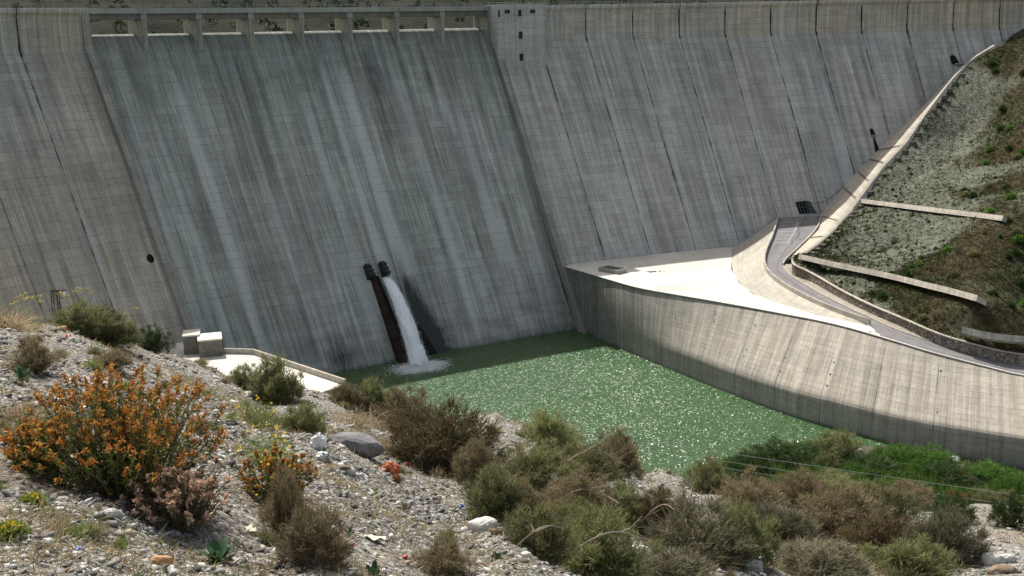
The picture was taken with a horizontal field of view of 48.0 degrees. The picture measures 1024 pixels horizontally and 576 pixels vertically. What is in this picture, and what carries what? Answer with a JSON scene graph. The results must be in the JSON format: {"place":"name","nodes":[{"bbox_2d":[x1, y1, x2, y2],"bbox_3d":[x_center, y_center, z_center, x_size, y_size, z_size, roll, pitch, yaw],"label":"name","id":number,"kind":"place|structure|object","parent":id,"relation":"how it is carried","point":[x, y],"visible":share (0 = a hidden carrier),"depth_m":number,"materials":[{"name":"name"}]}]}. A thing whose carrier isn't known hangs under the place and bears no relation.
{"place":"outdoors","nodes":[
{"label":"outdoors","id":0,"kind":"place"},
{"bbox_2d":[161,342,338,395],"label":"pavement","id":1,"kind":"structure","parent":0,"point":[227,363],"depth_m":263.55,"materials":[{"name":"concrete"}]},
{"bbox_2d":[182,329,222,357],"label":"pump house","id":2,"kind":"structure","parent":1,"relation":"on","point":[195,341],"depth_m":272.16,"materials":[{"name":"concrete"}]},
{"bbox_2d":[222,348,345,384],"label":"parapet","id":3,"kind":"structure","parent":1,"relation":"on","point":[324,375],"depth_m":258.52,"materials":[{"name":"concrete"}]},
{"bbox_2d":[0,0,815,34],"bbox_3d":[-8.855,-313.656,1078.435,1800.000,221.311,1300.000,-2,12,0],"label":"hill","id":4,"kind":"structure","parent":0,"point":[169,26],"depth_m":730.66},
{"bbox_2d":[11,0,797,34],"bbox_3d":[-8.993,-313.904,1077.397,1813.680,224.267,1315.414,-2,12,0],"label":"scrub","id":5,"kind":"object","parent":4,"relation":"on","point":[277,28],"visible":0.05,"depth_m":729.92,"materials":[{"name":"green plant"}]},
{"bbox_2d":[0,324,1023,575],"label":"gravel slope","id":6,"kind":"structure","parent":0,"point":[232,520],"depth_m":9.69,"materials":[{"name":"gravel"}]},
{"bbox_2d":[0,516,32,541],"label":"green weed","id":7,"kind":"object","parent":6,"relation":"on","point":[11,524],"visible":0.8,"depth_m":5.62,"materials":[{"name":"yellow plant"}]},
{"bbox_2d":[10,363,32,380],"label":"leafy plant","id":8,"kind":"object","parent":6,"relation":"on","point":[21,373],"visible":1,"depth_m":9.99,"materials":[{"name":"green plant"}]},
{"bbox_2d":[0,395,56,423],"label":"dry grass clump","id":9,"kind":"object","parent":6,"relation":"on","point":[14,413],"visible":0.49,"depth_m":8.50,"materials":[{"name":"plant"}]},
{"bbox_2d":[0,301,61,337],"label":"dry grass clump","id":10,"kind":"object","parent":6,"relation":"on","point":[12,323],"visible":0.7,"depth_m":14.32,"materials":[{"name":"plant"}]},
{"bbox_2d":[0,333,67,376],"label":"heather bush","id":11,"kind":"object","parent":6,"relation":"on","point":[40,358],"visible":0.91,"depth_m":10.42,"materials":[{"name":"plant"}]},
{"bbox_2d":[1,416,66,473],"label":"orange flower bush","id":12,"kind":"object","parent":6,"relation":"on","point":[11,451],"visible":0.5,"depth_m":7.16,"materials":[{"name":"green plant"}]},
{"bbox_2d":[17,489,51,507],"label":"green weed","id":13,"kind":"object","parent":6,"relation":"on","point":[31,496],"visible":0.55,"depth_m":6.37,"materials":[{"name":"yellow plant"}]},
{"bbox_2d":[38,514,74,535],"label":"tuft","id":14,"kind":"object","parent":6,"relation":"on","point":[60,524],"visible":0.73,"depth_m":5.90,"materials":[{"name":"plant"}]},
{"bbox_2d":[35,295,125,338],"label":"scrub bush","id":15,"kind":"object","parent":6,"relation":"on","point":[78,318],"visible":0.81,"depth_m":17.34,"materials":[{"name":"green plant"}]},
{"bbox_2d":[79,518,109,538],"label":"tuft","id":16,"kind":"object","parent":6,"relation":"on","point":[98,530],"visible":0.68,"depth_m":6.18,"materials":[{"name":"green plant"}]},
{"bbox_2d":[91,346,135,373],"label":"heather bush","id":17,"kind":"object","parent":6,"relation":"on","point":[117,359],"visible":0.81,"depth_m":13.06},
{"bbox_2d":[0,348,228,502],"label":"orange flower bush","id":18,"kind":"object","parent":6,"relation":"on","point":[127,454],"visible":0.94,"depth_m":7.25,"materials":[{"name":"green plant"}]},
{"bbox_2d":[88,302,144,348],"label":"scrub bush","id":19,"kind":"object","parent":6,"relation":"on","point":[120,331],"visible":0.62,"depth_m":17.75,"materials":[{"name":"green plant"}]},
{"bbox_2d":[135,322,178,353],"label":"evergreen bush","id":20,"kind":"object","parent":6,"relation":"on","point":[152,339],"visible":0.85,"depth_m":20.43,"materials":[{"name":"green plant"}]},
{"bbox_2d":[148,555,173,565],"bbox_3d":[-1.889,1.472,6.159,0.148,0.077,0.073,-2,12,0],"label":"rock","id":21,"kind":"object","parent":6,"relation":"on","point":[165,559],"visible":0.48,"depth_m":6.13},
{"bbox_2d":[118,446,239,532],"bbox_3d":[-2.082,1.283,7.183,0.746,0.466,0.773,-2,12,0],"label":"dry flower bush","id":22,"kind":"object","parent":6,"relation":"on","point":[177,498],"visible":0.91,"depth_m":7.07,"materials":[{"name":"brown plant"}]},
{"bbox_2d":[196,537,236,563],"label":"leafy plant","id":23,"kind":"object","parent":6,"relation":"on","point":[215,549],"visible":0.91,"depth_m":6.68,"materials":[{"name":"green plant"}]},
{"bbox_2d":[224,362,260,390],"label":"broom bush","id":24,"kind":"object","parent":6,"relation":"on","point":[238,376],"visible":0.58,"depth_m":20.66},
{"bbox_2d":[235,395,282,429],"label":"green weed","id":25,"kind":"object","parent":6,"relation":"on","point":[256,419],"visible":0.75,"depth_m":13.25,"materials":[{"name":"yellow plant"}]},
{"bbox_2d":[251,526,282,546],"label":"tuft","id":26,"kind":"object","parent":6,"relation":"on","point":[263,536],"visible":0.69,"depth_m":7.54,"materials":[{"name":"green plant"}]},
{"bbox_2d":[235,422,299,469],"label":"green weed","id":27,"kind":"object","parent":6,"relation":"on","point":[275,437],"visible":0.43,"depth_m":10.48,"materials":[{"name":"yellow plant"}]},
{"bbox_2d":[242,350,308,405],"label":"broom bush","id":28,"kind":"object","parent":6,"relation":"on","point":[277,386],"visible":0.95,"depth_m":19.88,"materials":[{"name":"plant"}]},
{"bbox_2d":[235,440,318,503],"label":"orange flower weed","id":29,"kind":"object","parent":6,"relation":"on","point":[268,466],"visible":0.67,"depth_m":9.00,"materials":[{"name":"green plant"}]},
{"bbox_2d":[252,456,313,544],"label":"heather bush","id":30,"kind":"object","parent":6,"relation":"on","point":[278,510],"visible":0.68,"depth_m":7.69,"materials":[{"name":"plant"}]},
{"bbox_2d":[274,398,331,436],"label":"broom bush","id":31,"kind":"object","parent":6,"relation":"on","point":[307,418],"visible":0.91,"depth_m":13.41,"materials":[{"name":"plant"}]},
{"bbox_2d":[309,432,326,449],"bbox_3d":[-2.007,1.600,11.893,0.184,0.236,0.148,-2,12,0],"label":"rock","id":32,"kind":"object","parent":6,"relation":"on","point":[318,440],"visible":0.88,"depth_m":11.85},
{"bbox_2d":[266,498,375,569],"bbox_3d":[-1.207,1.483,6.984,0.631,0.459,0.643,9,16,40],"label":"heather bush","id":33,"kind":"object","parent":6,"relation":"on","point":[302,539],"visible":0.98,"depth_m":6.91,"materials":[{"name":"plant"}]},
{"bbox_2d":[326,380,370,411],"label":"heather bush","id":34,"kind":"object","parent":6,"relation":"on","point":[347,394],"visible":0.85,"depth_m":21.41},
{"bbox_2d":[328,432,384,458],"bbox_3d":[-1.816,1.821,13.369,0.743,0.291,0.352,3,13,20],"label":"rock","id":35,"kind":"object","parent":6,"relation":"on","point":[367,446],"visible":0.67,"depth_m":13.21,"materials":[{"name":"stone"}]},
{"bbox_2d":[326,400,400,433],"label":"dry grass clump","id":36,"kind":"object","parent":6,"relation":"on","point":[351,421],"visible":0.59,"depth_m":17.86,"materials":[{"name":"plant"}]},
{"bbox_2d":[353,374,391,420],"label":"broom bush","id":37,"kind":"object","parent":6,"relation":"on","point":[373,395],"visible":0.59,"depth_m":21.74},
{"bbox_2d":[0,350,794,575],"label":"pebbles","id":38,"kind":"object","parent":6,"relation":"on","point":[172,533],"visible":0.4,"depth_m":7.16,"materials":[{"name":"gravel"}]},
{"bbox_2d":[361,381,468,434],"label":"heather bush","id":39,"kind":"object","parent":6,"relation":"on","point":[401,400],"visible":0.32,"depth_m":20.58,"materials":[{"name":"plant"}]},
{"bbox_2d":[407,533,478,575],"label":"heather bush","id":40,"kind":"object","parent":6,"relation":"on","point":[436,561],"visible":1,"depth_m":8.22,"materials":[{"name":"plant"}]},
{"bbox_2d":[375,391,517,476],"bbox_3d":[-0.899,1.956,15.359,2.039,1.254,2.242,3,13,21],"label":"thorn bush","id":41,"kind":"object","parent":6,"relation":"on","point":[413,444],"visible":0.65,"depth_m":15.07,"materials":[{"name":"plant"}]},
{"bbox_2d":[447,433,500,483],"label":"heather bush","id":42,"kind":"object","parent":6,"relation":"on","point":[467,458],"visible":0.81,"depth_m":14.37,"materials":[{"name":"plant"}]},
{"bbox_2d":[467,516,497,531],"bbox_3d":[-0.280,2.246,10.778,0.295,0.197,0.193,-2,12,0],"label":"rock","id":43,"kind":"object","parent":6,"relation":"on","point":[486,521],"visible":0.72,"depth_m":10.71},
{"bbox_2d":[437,460,538,525],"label":"broom bush","id":44,"kind":"object","parent":6,"relation":"on","point":[483,495],"visible":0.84,"depth_m":11.57,"materials":[{"name":"plant"}]},
{"bbox_2d":[0,323,1023,575],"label":"ground cover","id":45,"kind":"object","parent":6,"relation":"on","point":[134,557],"visible":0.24,"depth_m":9.33,"materials":[{"name":"gravel"}]},
{"bbox_2d":[0,324,1023,575],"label":"stone chips","id":46,"kind":"object","parent":6,"relation":"on","point":[360,468],"visible":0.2,"depth_m":12.74,"materials":[{"name":"gravel"}]},
{"bbox_2d":[490,479,560,527],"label":"heather bush","id":47,"kind":"object","parent":6,"relation":"on","point":[528,494],"visible":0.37,"depth_m":11.56,"materials":[{"name":"plant"}]},
{"bbox_2d":[470,495,587,571],"bbox_3d":[0.215,2.122,9.994,1.008,0.691,0.916,-11,15,-37],"label":"scrub bush","id":48,"kind":"object","parent":6,"relation":"on","point":[546,543],"visible":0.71,"depth_m":9.91,"materials":[{"name":"green plant"}]},
{"bbox_2d":[496,435,578,489],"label":"scrub bush","id":49,"kind":"object","parent":6,"relation":"on","point":[536,463],"visible":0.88,"depth_m":14.68,"materials":[{"name":"green plant"}]},
{"bbox_2d":[510,404,590,455],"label":"broom bush","id":50,"kind":"object","parent":6,"relation":"on","point":[540,427],"visible":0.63,"depth_m":22.37,"materials":[{"name":"plant"}]},
{"bbox_2d":[544,491,593,531],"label":"scrub bush","id":51,"kind":"object","parent":6,"relation":"on","point":[564,507],"visible":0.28,"depth_m":12.64,"materials":[{"name":"green plant"}]},
{"bbox_2d":[536,461,631,516],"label":"heather bush","id":52,"kind":"object","parent":6,"relation":"on","point":[568,484],"visible":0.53,"depth_m":13.66,"materials":[{"name":"plant"}]},
{"bbox_2d":[548,430,631,485],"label":"scrub bush","id":53,"kind":"object","parent":6,"relation":"on","point":[590,457],"visible":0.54,"depth_m":16.39,"materials":[{"name":"green plant"}]},
{"bbox_2d":[558,516,652,564],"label":"dead branch","id":54,"kind":"object","parent":6,"relation":"on","point":[599,535],"visible":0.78,"depth_m":10.22,"materials":[{"name":"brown wood"}]},
{"bbox_2d":[554,496,666,575],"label":"broom bush","id":55,"kind":"object","parent":6,"relation":"on","point":[601,555],"visible":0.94,"depth_m":10.48,"materials":[{"name":"plant"}]},
{"bbox_2d":[584,478,656,532],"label":"broom bush","id":56,"kind":"object","parent":6,"relation":"on","point":[623,491],"visible":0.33,"depth_m":14.13,"materials":[{"name":"plant"}]},
{"bbox_2d":[597,424,650,487],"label":"heather bush","id":57,"kind":"object","parent":6,"relation":"on","point":[631,458],"visible":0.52,"depth_m":22.19,"materials":[{"name":"plant"}]},
{"bbox_2d":[623,481,681,540],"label":"thorn bush","id":58,"kind":"object","parent":6,"relation":"on","point":[657,502],"visible":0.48,"depth_m":13.94,"materials":[{"name":"plant"}]},
{"bbox_2d":[637,543,725,575],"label":"twiggy bush","id":59,"kind":"object","parent":6,"relation":"on","point":[677,563],"visible":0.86,"depth_m":11.05,"materials":[{"name":"plant"}]},
{"bbox_2d":[626,485,771,570],"bbox_3d":[1.953,2.670,12.833,1.912,0.976,1.782,-5,13,-18],"label":"twiggy bush","id":60,"kind":"object","parent":6,"relation":"on","point":[681,527],"visible":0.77,"depth_m":12.74,"materials":[{"name":"plant"}]},
{"bbox_2d":[680,451,737,494],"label":"scrub bush","id":61,"kind":"object","parent":6,"relation":"on","point":[699,478],"visible":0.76,"depth_m":24.36,"materials":[{"name":"green plant"}]},
{"bbox_2d":[704,490,793,573],"bbox_3d":[2.586,2.792,12.977,1.166,0.920,1.309,4,13,24],"label":"broom bush","id":62,"kind":"object","parent":6,"relation":"on","point":[755,530],"visible":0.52,"depth_m":12.93,"materials":[{"name":"plant"}]},
{"bbox_2d":[703,463,802,515],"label":"heather bush","id":63,"kind":"object","parent":6,"relation":"on","point":[753,490],"visible":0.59,"depth_m":20.35,"materials":[{"name":"plant"}]},
{"bbox_2d":[736,496,833,549],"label":"twiggy bush","id":64,"kind":"object","parent":6,"relation":"on","point":[791,518],"visible":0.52,"depth_m":16.89,"materials":[{"name":"plant"}]},
{"bbox_2d":[760,464,832,510],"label":"heather bush","id":65,"kind":"object","parent":6,"relation":"on","point":[795,485],"visible":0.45,"depth_m":28.05,"materials":[{"name":"plant"}]},
{"bbox_2d":[766,531,879,575],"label":"twiggy bush","id":66,"kind":"object","parent":6,"relation":"on","point":[819,558],"visible":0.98,"depth_m":13.48,"materials":[{"name":"plant"}]},
{"bbox_2d":[755,476,897,539],"bbox_3d":[5.672,3.891,19.996,2.412,1.157,2.367,-9,14,-32],"label":"heather bush","id":67,"kind":"object","parent":6,"relation":"on","point":[853,505],"visible":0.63,"depth_m":19.92,"materials":[{"name":"plant"}]},
{"bbox_2d":[815,468,862,505],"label":"broom bush","id":68,"kind":"object","parent":6,"relation":"on","point":[840,476],"visible":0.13,"depth_m":29.98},
{"bbox_2d":[828,495,925,563],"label":"thorn bush","id":69,"kind":"object","parent":6,"relation":"on","point":[874,532],"visible":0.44,"depth_m":17.66,"materials":[{"name":"plant"}]},
{"bbox_2d":[837,473,932,526],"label":"scrub bush","id":70,"kind":"object","parent":6,"relation":"on","point":[901,501],"visible":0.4,"depth_m":22.50,"materials":[{"name":"green plant"}]},
{"bbox_2d":[882,478,941,511],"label":"heather bush","id":71,"kind":"object","parent":6,"relation":"on","point":[921,491],"visible":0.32,"depth_m":32.65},
{"bbox_2d":[856,530,973,575],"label":"broom bush","id":72,"kind":"object","parent":6,"relation":"on","point":[902,557],"visible":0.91,"depth_m":15.22,"materials":[{"name":"plant"}]},
{"bbox_2d":[889,496,1001,568],"bbox_3d":[6.292,3.650,16.892,1.774,1.232,1.718,10,17,44],"label":"twiggy bush","id":73,"kind":"object","parent":6,"relation":"on","point":[942,528],"visible":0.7,"depth_m":16.77,"materials":[{"name":"plant"}]},
{"bbox_2d":[920,487,981,524],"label":"evergreen bush","id":74,"kind":"object","parent":6,"relation":"on","point":[962,504],"visible":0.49,"depth_m":25.07,"materials":[{"name":"green plant"}]},
{"bbox_2d":[980,552,1005,565],"bbox_3d":[6.957,3.933,16.608,0.350,0.237,0.233,-2,12,0],"label":"rock","id":75,"kind":"object","parent":6,"relation":"on","point":[997,558],"visible":0.81,"depth_m":16.53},
{"bbox_2d":[987,564,1017,574],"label":"rock","id":76,"kind":"object","parent":6,"relation":"on","point":[1004,568],"visible":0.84,"depth_m":15.53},
{"bbox_2d":[983,490,1023,530],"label":"evergreen bush","id":77,"kind":"object","parent":6,"relation":"on","point":[1014,510],"visible":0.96,"depth_m":24.11,"materials":[{"name":"green plant"}]},
{"bbox_2d":[333,281,1023,480],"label":"river water","id":78,"kind":"structure","parent":0,"point":[575,374],"depth_m":282.42,"materials":[{"name":"liquid"}]},
{"bbox_2d":[377,276,470,377],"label":"water spray","id":79,"kind":"object","parent":78,"relation":"on","point":[421,366],"visible":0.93,"depth_m":312.03,"materials":[{"name":"white liquid"}]},
{"bbox_2d":[0,0,1023,374],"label":"gravity dam","id":80,"kind":"structure","parent":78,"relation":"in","point":[296,192],"depth_m":344.60,"materials":[{"name":"concrete"}]},
{"bbox_2d":[382,276,427,366],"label":"water jet","id":81,"kind":"object","parent":80,"relation":"attached to","point":[411,348],"visible":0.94,"depth_m":315.10,"materials":[{"name":"white liquid"}]},
{"bbox_2d":[722,446,775,477],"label":"evergreen bush","id":82,"kind":"object","parent":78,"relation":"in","point":[750,460],"visible":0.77,"depth_m":227.17,"materials":[{"name":"green plant"}]},
{"bbox_2d":[564,266,1023,467],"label":"retaining wall","id":83,"kind":"structure","parent":78,"relation":"in","point":[978,413],"depth_m":262.61,"materials":[{"name":"concrete"}]},
{"bbox_2d":[679,437,1023,508],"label":"reed bed","id":84,"kind":"object","parent":78,"relation":"in","point":[937,488],"visible":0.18,"depth_m":223.19,"materials":[{"name":"green plant"}]},
{"bbox_2d":[567,247,879,335],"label":"pavement","id":85,"kind":"structure","parent":0,"point":[708,274],"depth_m":329.88,"materials":[{"name":"concrete"}]},
{"bbox_2d":[598,265,626,274],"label":"concrete shaft box","id":86,"kind":"object","parent":85,"relation":"on","point":[612,269],"visible":1,"depth_m":338.61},
{"bbox_2d":[731,219,867,325],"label":"paved slope","id":87,"kind":"structure","parent":0,"point":[749,270],"depth_m":320.38,"materials":[{"name":"concrete"}]},
{"bbox_2d":[765,216,1023,372],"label":"road","id":88,"kind":"structure","parent":0,"point":[777,254],"depth_m":316.69,"materials":[{"name":"concrete"}]},
{"bbox_2d":[764,214,870,323],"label":"road parapet","id":89,"kind":"structure","parent":88,"relation":"on","point":[817,301],"depth_m":292.58,"materials":[{"name":"concrete"}]},
{"bbox_2d":[782,265,931,341],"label":"drain kerb","id":90,"kind":"structure","parent":88,"relation":"on","point":[853,309],"depth_m":281.19,"materials":[{"name":"concrete"}]},
{"bbox_2d":[868,331,1023,373],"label":"road shoulder","id":91,"kind":"object","parent":88,"relation":"attached to","point":[882,335],"visible":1,"depth_m":251.51},
{"bbox_2d":[784,264,1023,364],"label":"verge","id":92,"kind":"structure","parent":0,"point":[788,267],"depth_m":288.52,"materials":[{"name":"concrete"}]},
{"bbox_2d":[791,259,1023,363],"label":"stone wall","id":93,"kind":"structure","parent":92,"relation":"on","point":[959,345],"depth_m":263.43,"materials":[{"name":"stone"}]},
{"bbox_2d":[795,29,1023,352],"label":"hillside","id":94,"kind":"structure","parent":0,"point":[964,93],"depth_m":333.55,"materials":[{"name":"gravel"}]},
{"bbox_2d":[798,254,986,305],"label":"concrete beam","id":95,"kind":"structure","parent":94,"relation":"on","point":[842,266],"depth_m":283.26,"materials":[{"name":"concrete"}]},
{"bbox_2d":[794,45,995,254],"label":"plinth slab","id":96,"kind":"structure","parent":94,"relation":"on","point":[844,204],"depth_m":384.82,"materials":[{"name":"concrete"}]},
{"bbox_2d":[790,29,1023,353],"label":"hill scrub","id":97,"kind":"object","parent":94,"relation":"on","point":[904,266],"visible":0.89,"depth_m":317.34,"materials":[{"name":"plant"}]},
{"bbox_2d":[861,199,1007,221],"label":"concrete beam","id":98,"kind":"structure","parent":94,"relation":"on","point":[949,211],"depth_m":322.63,"materials":[{"name":"concrete"}]},
{"bbox_2d":[961,326,1023,344],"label":"concrete beam","id":99,"kind":"structure","parent":94,"relation":"on","point":[996,337],"depth_m":251.27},
{"bbox_2d":[809,446,1023,489],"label":"mud flat","id":100,"kind":"structure","parent":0,"point":[866,449],"depth_m":238.09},
{"bbox_2d":[722,433,820,473],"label":"evergreen bush","id":101,"kind":"object","parent":100,"relation":"on","point":[786,454],"visible":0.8,"depth_m":232.90,"materials":[{"name":"green plant"}]},
{"bbox_2d":[794,449,843,471],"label":"broom bush","id":102,"kind":"object","parent":100,"relation":"on","point":[829,456],"visible":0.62,"depth_m":228.31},
{"bbox_2d":[799,427,868,460],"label":"broom bush","id":103,"kind":"object","parent":100,"relation":"on","point":[844,445],"visible":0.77,"depth_m":234.34,"materials":[{"name":"plant"}]},
{"bbox_2d":[836,452,913,480],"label":"evergreen bush","id":104,"kind":"object","parent":100,"relation":"on","point":[882,459],"visible":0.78,"depth_m":226.04,"materials":[{"name":"green plant"}]},
{"bbox_2d":[879,441,924,464],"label":"riverside bush","id":105,"kind":"object","parent":100,"relation":"on","point":[891,452],"visible":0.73,"depth_m":231.17,"materials":[{"name":"green plant"}]},
{"bbox_2d":[900,442,970,471],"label":"riverside bush","id":106,"kind":"object","parent":100,"relation":"on","point":[937,455],"visible":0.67,"depth_m":228.32,"materials":[{"name":"green plant"}]},
{"bbox_2d":[913,458,988,490],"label":"evergreen bush","id":107,"kind":"object","parent":100,"relation":"on","point":[965,477],"visible":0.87,"depth_m":220.46,"materials":[{"name":"green plant"}]},
{"bbox_2d":[962,457,1021,485],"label":"riverside bush","id":108,"kind":"object","parent":100,"relation":"on","point":[986,468],"visible":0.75,"depth_m":221.62,"materials":[{"name":"green plant"}]},
{"bbox_2d":[963,487,1023,504],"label":"scrub bush","id":109,"kind":"object","parent":100,"relation":"on","point":[994,494],"visible":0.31,"depth_m":208.47,"materials":[{"name":"green plant"}]},
{"bbox_2d":[987,467,1023,494],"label":"riverside bush","id":110,"kind":"object","parent":100,"relation":"on","point":[1005,479],"visible":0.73,"depth_m":214.42,"materials":[{"name":"green plant"}]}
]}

